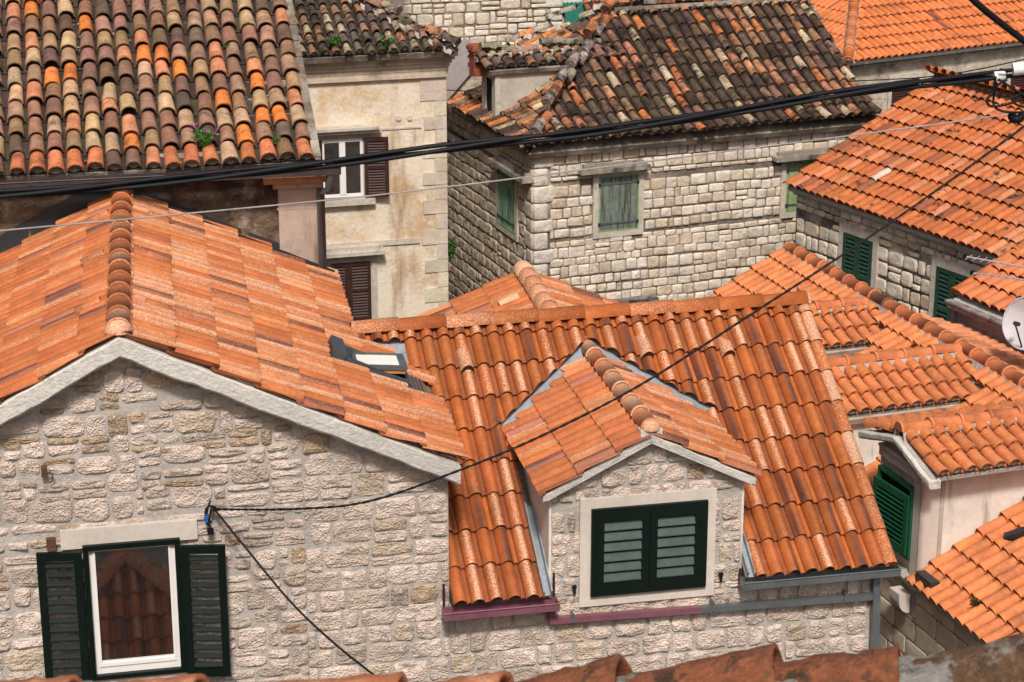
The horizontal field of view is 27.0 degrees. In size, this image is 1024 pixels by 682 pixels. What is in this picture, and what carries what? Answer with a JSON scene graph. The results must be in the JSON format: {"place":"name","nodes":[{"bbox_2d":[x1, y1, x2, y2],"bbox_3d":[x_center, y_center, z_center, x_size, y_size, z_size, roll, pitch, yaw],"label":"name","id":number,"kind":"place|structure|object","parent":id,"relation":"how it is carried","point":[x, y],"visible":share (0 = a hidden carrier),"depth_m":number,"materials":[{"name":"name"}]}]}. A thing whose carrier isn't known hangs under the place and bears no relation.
{"place":"outdoors","nodes":[
{"label":"outdoors","id":0,"kind":"place"},
{"bbox_2d":[0,0,340,269],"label":"old house","id":1,"kind":"structure","parent":0,"point":[94,91],"depth_m":29.02,"materials":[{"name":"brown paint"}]},
{"bbox_2d":[189,122,217,146],"bbox_3d":[-4.095,-2.726,28.360,0.369,0.364,0.295,0,18,0],"label":"roof weed","id":2,"kind":"object","parent":1,"relation":"on","point":[203,139],"visible":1,"depth_m":28.34,"materials":[{"name":"green plant"}]},
{"bbox_2d":[268,131,281,143],"bbox_3d":[-3.175,-2.728,28.596,0.224,0.187,0.142,0,18,0],"label":"roof weed","id":3,"kind":"object","parent":1,"relation":"on","point":[276,139],"visible":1,"depth_m":28.59,"materials":[{"name":"green plant"}]},
{"bbox_2d":[292,0,460,320],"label":"plastered house","id":4,"kind":"structure","parent":0,"point":[387,255],"depth_m":38.80,"materials":[{"name":"paint"}]},
{"bbox_2d":[324,33,343,45],"bbox_3d":[-3.139,-5.319,37.684,0.313,0.260,0.293,-16,24,-40],"label":"roof weed","id":5,"kind":"object","parent":4,"relation":"on","point":[334,41],"visible":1,"depth_m":37.69,"materials":[{"name":"green plant"}]},
{"bbox_2d":[316,124,388,206],"bbox_3d":[-3.026,-3.167,38.661,1.595,1.464,0.395,-6,19,-16],"label":"window","id":6,"kind":"structure","parent":4,"relation":"in","point":[334,141],"depth_m":38.72,"materials":[{"name":"wood"}]},
{"bbox_2d":[326,243,385,320],"bbox_3d":[-2.996,-0.989,39.413,1.314,1.590,0.320,-5,19,-14],"label":"window","id":7,"kind":"structure","parent":4,"relation":"in","point":[357,286],"depth_m":39.39,"materials":[{"name":"wood"}]},
{"bbox_2d":[381,34,394,46],"bbox_3d":[-2.222,-5.338,37.915,0.272,0.214,0.289,0,18,0],"label":"roof weed","id":8,"kind":"object","parent":4,"relation":"on","point":[386,42],"visible":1,"depth_m":37.90,"materials":[{"name":"green plant"}]},
{"bbox_2d":[448,236,457,260],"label":"alley plant","id":9,"kind":"object","parent":4,"relation":"attached to","point":[451,249],"visible":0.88,"depth_m":45.15,"materials":[{"name":"green plant"}]},
{"bbox_2d":[446,89,477,90],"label":"wire","id":10,"kind":"object","parent":4,"relation":"on","point":[462,90],"visible":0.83,"depth_m":42.99,"materials":[{"name":"grey metal"}]},
{"bbox_2d":[0,113,1008,231],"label":"wire","id":11,"kind":"object","parent":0,"point":[493,180],"visible":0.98,"depth_m":21.09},
{"bbox_2d":[0,632,1023,681],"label":"tiled roof","id":12,"kind":"structure","parent":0,"point":[1000,660],"depth_m":6.66,"materials":[{"name":"orange tile"}]},
{"bbox_2d":[0,68,1023,198],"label":"cable","id":13,"kind":"object","parent":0,"point":[455,146],"visible":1,"depth_m":18.84,"materials":[{"name":"black rubber"}]},
{"bbox_2d":[986,61,1023,122],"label":"cable splice","id":14,"kind":"object","parent":13,"relation":"attached to","point":[1017,68],"visible":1,"depth_m":19.61,"materials":[{"name":"black plastic"}]},
{"bbox_2d":[562,0,639,23],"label":"awning house","id":15,"kind":"structure","parent":0,"point":[571,16],"depth_m":58.38,"materials":[{"name":"green fabric"}]},
{"bbox_2d":[349,260,901,681],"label":"stone house","id":16,"kind":"structure","parent":0,"point":[715,497],"depth_m":25.63,"materials":[{"name":"stone"}]},
{"bbox_2d":[639,0,1023,116],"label":"stone house","id":17,"kind":"structure","parent":0,"point":[884,39],"depth_m":50.88,"materials":[{"name":"ceramic"}]},
{"bbox_2d":[886,71,922,109],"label":"window","id":18,"kind":"structure","parent":17,"relation":"in","point":[892,97],"depth_m":50.32,"materials":[{"name":"stone"}]},
{"bbox_2d":[1006,72,1023,87],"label":"window","id":19,"kind":"structure","parent":17,"relation":"in","point":[1019,81],"depth_m":52.11,"materials":[{"name":"stone"}]},
{"bbox_2d":[968,0,1023,44],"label":"cable","id":20,"kind":"object","parent":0,"point":[996,19],"visible":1,"depth_m":15.86,"materials":[{"name":"black rubber"}]},
{"label":"ground","id":21,"kind":"structure","parent":0,"visible":0},
{"bbox_2d":[0,185,468,681],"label":"stone house","id":22,"kind":"structure","parent":21,"relation":"on","point":[164,380],"depth_m":23.95,"materials":[{"name":"stone"}]},
{"bbox_2d":[41,465,52,482],"bbox_3d":[-5.047,1.447,23.172,0.126,0.188,0.100,-4,19,-11],"label":"wall hook","id":23,"kind":"object","parent":22,"relation":"attached to","point":[44,472],"depth_m":23.12,"materials":[{"name":"brown metal"}]},
{"bbox_2d":[46,537,55,550],"bbox_3d":[-5.063,2.231,23.440,0.100,0.140,0.060,-4,19,-11],"label":"shutter hinge plate","id":24,"kind":"object","parent":22,"relation":"attached to","point":[51,543],"visible":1,"depth_m":23.41,"materials":[{"name":"brown metal"}]},
{"bbox_2d":[36,518,230,681],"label":"window","id":25,"kind":"structure","parent":22,"relation":"in","point":[134,579],"depth_m":23.79,"materials":[{"name":"wood"}]},
{"bbox_2d":[204,500,216,534],"bbox_3d":[-3.328,1.940,23.693,0.180,0.402,0.161,-2,19,-7],"label":"cable bracket","id":26,"kind":"object","parent":22,"relation":"attached to","point":[210,530],"visible":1,"depth_m":23.63,"materials":[{"name":"blue plastic"}]},
{"bbox_2d":[214,510,373,673],"bbox_3d":[-1.818,2.899,22.631,3.840,1.380,0.347,17,25,42],"label":"cable","id":27,"kind":"object","parent":26,"relation":"attached to","point":[291,602],"visible":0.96,"depth_m":23.45,"materials":[{"name":"black rubber"}]},
{"bbox_2d":[214,125,1023,510],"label":"cable","id":28,"kind":"object","parent":26,"relation":"attached to","point":[644,381],"visible":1,"depth_m":22.50,"materials":[{"name":"black rubber"}]},
{"bbox_2d":[383,0,403,11],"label":"plastered house","id":29,"kind":"structure","parent":21,"relation":"on","point":[400,2],"depth_m":47.38,"materials":[{"name":"grey paint"}]},
{"bbox_2d":[404,0,562,47],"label":"stone house","id":30,"kind":"structure","parent":21,"relation":"on","point":[489,20],"depth_m":49.68,"materials":[{"name":"stone"}]},
{"bbox_2d":[446,0,882,302],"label":"stone house","id":31,"kind":"structure","parent":21,"relation":"on","point":[701,226],"depth_m":43.26,"materials":[{"name":"stone"}]},
{"bbox_2d":[446,37,481,112],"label":"plastered outbuilding","id":32,"kind":"structure","parent":31,"relation":"on","point":[460,77],"depth_m":45.03,"materials":[{"name":"grey paint"}]},
{"bbox_2d":[488,154,533,241],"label":"window","id":33,"kind":"structure","parent":31,"relation":"in","point":[506,192],"depth_m":42.91,"materials":[{"name":"wood"}]},
{"bbox_2d":[577,158,650,238],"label":"window","id":34,"kind":"structure","parent":31,"relation":"in","point":[618,191],"depth_m":42.37,"materials":[{"name":"wood"}]},
{"bbox_2d":[612,294,658,302],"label":"window","id":35,"kind":"structure","parent":31,"relation":"in","point":[643,298],"depth_m":43.04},
{"bbox_2d":[772,147,831,218],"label":"window","id":36,"kind":"structure","parent":31,"relation":"in","point":[792,161],"depth_m":43.62,"materials":[{"name":"stone"}]},
{"bbox_2d":[707,242,1023,656],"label":"dormered house","id":37,"kind":"structure","parent":21,"relation":"on","point":[934,408],"depth_m":29.23,"materials":[{"name":"ceramic"}]},
{"bbox_2d":[969,596,981,605],"bbox_3d":[6.036,3.390,27.725,0.190,0.120,0.219,9,20,25],"label":"roof weed","id":38,"kind":"object","parent":37,"relation":"on","point":[975,602],"visible":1,"depth_m":27.72,"materials":[{"name":"green plant"}]},
{"bbox_2d":[970,270,1023,280],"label":"aerial","id":39,"kind":"object","parent":37,"relation":"attached to","point":[972,272],"visible":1,"depth_m":31.94,"materials":[{"name":"metal"}]},
{"bbox_2d":[963,254,1023,267],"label":"aerial","id":40,"kind":"object","parent":39,"relation":"attached to","point":[965,256],"visible":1,"depth_m":31.89,"materials":[{"name":"metal"}]},
{"bbox_2d":[1002,296,1023,350],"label":"satellite dish","id":41,"kind":"object","parent":37,"relation":"attached to","point":[1013,324],"visible":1,"depth_m":32.17,"materials":[{"name":"white metal"}]},
{"bbox_2d":[1003,526,1023,540],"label":"metal bracket","id":42,"kind":"object","parent":37,"relation":"on","point":[1013,534],"visible":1,"depth_m":28.45,"materials":[{"name":"grey metal"}]},
{"bbox_2d":[783,65,1023,320],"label":"stone house","id":43,"kind":"structure","parent":21,"relation":"on","point":[850,192],"depth_m":39.19,"materials":[{"name":"stone"}]},
{"bbox_2d":[837,221,879,288],"bbox_3d":[6.447,-1.329,39.721,0.115,1.620,1.113,-11,21,-29],"label":"window","id":44,"kind":"structure","parent":43,"relation":"in","point":[861,262],"depth_m":39.55,"materials":[{"name":"wood"}]},
{"bbox_2d":[846,59,1023,81],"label":"wire","id":45,"kind":"object","parent":43,"relation":"on","point":[936,75],"visible":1,"depth_m":39.33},
{"bbox_2d":[928,254,976,320],"bbox_3d":[7.772,-0.615,37.635,0.115,1.620,1.123,-11,21,-29],"label":"window","id":46,"kind":"structure","parent":43,"relation":"in","point":[945,274],"depth_m":37.70,"materials":[{"name":"wood"}]},
{"bbox_2d":[945,241,1023,353],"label":"lean to","id":47,"kind":"object","parent":21,"relation":"on","point":[981,303],"visible":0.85,"depth_m":34.46,"materials":[{"name":"ceramic"}]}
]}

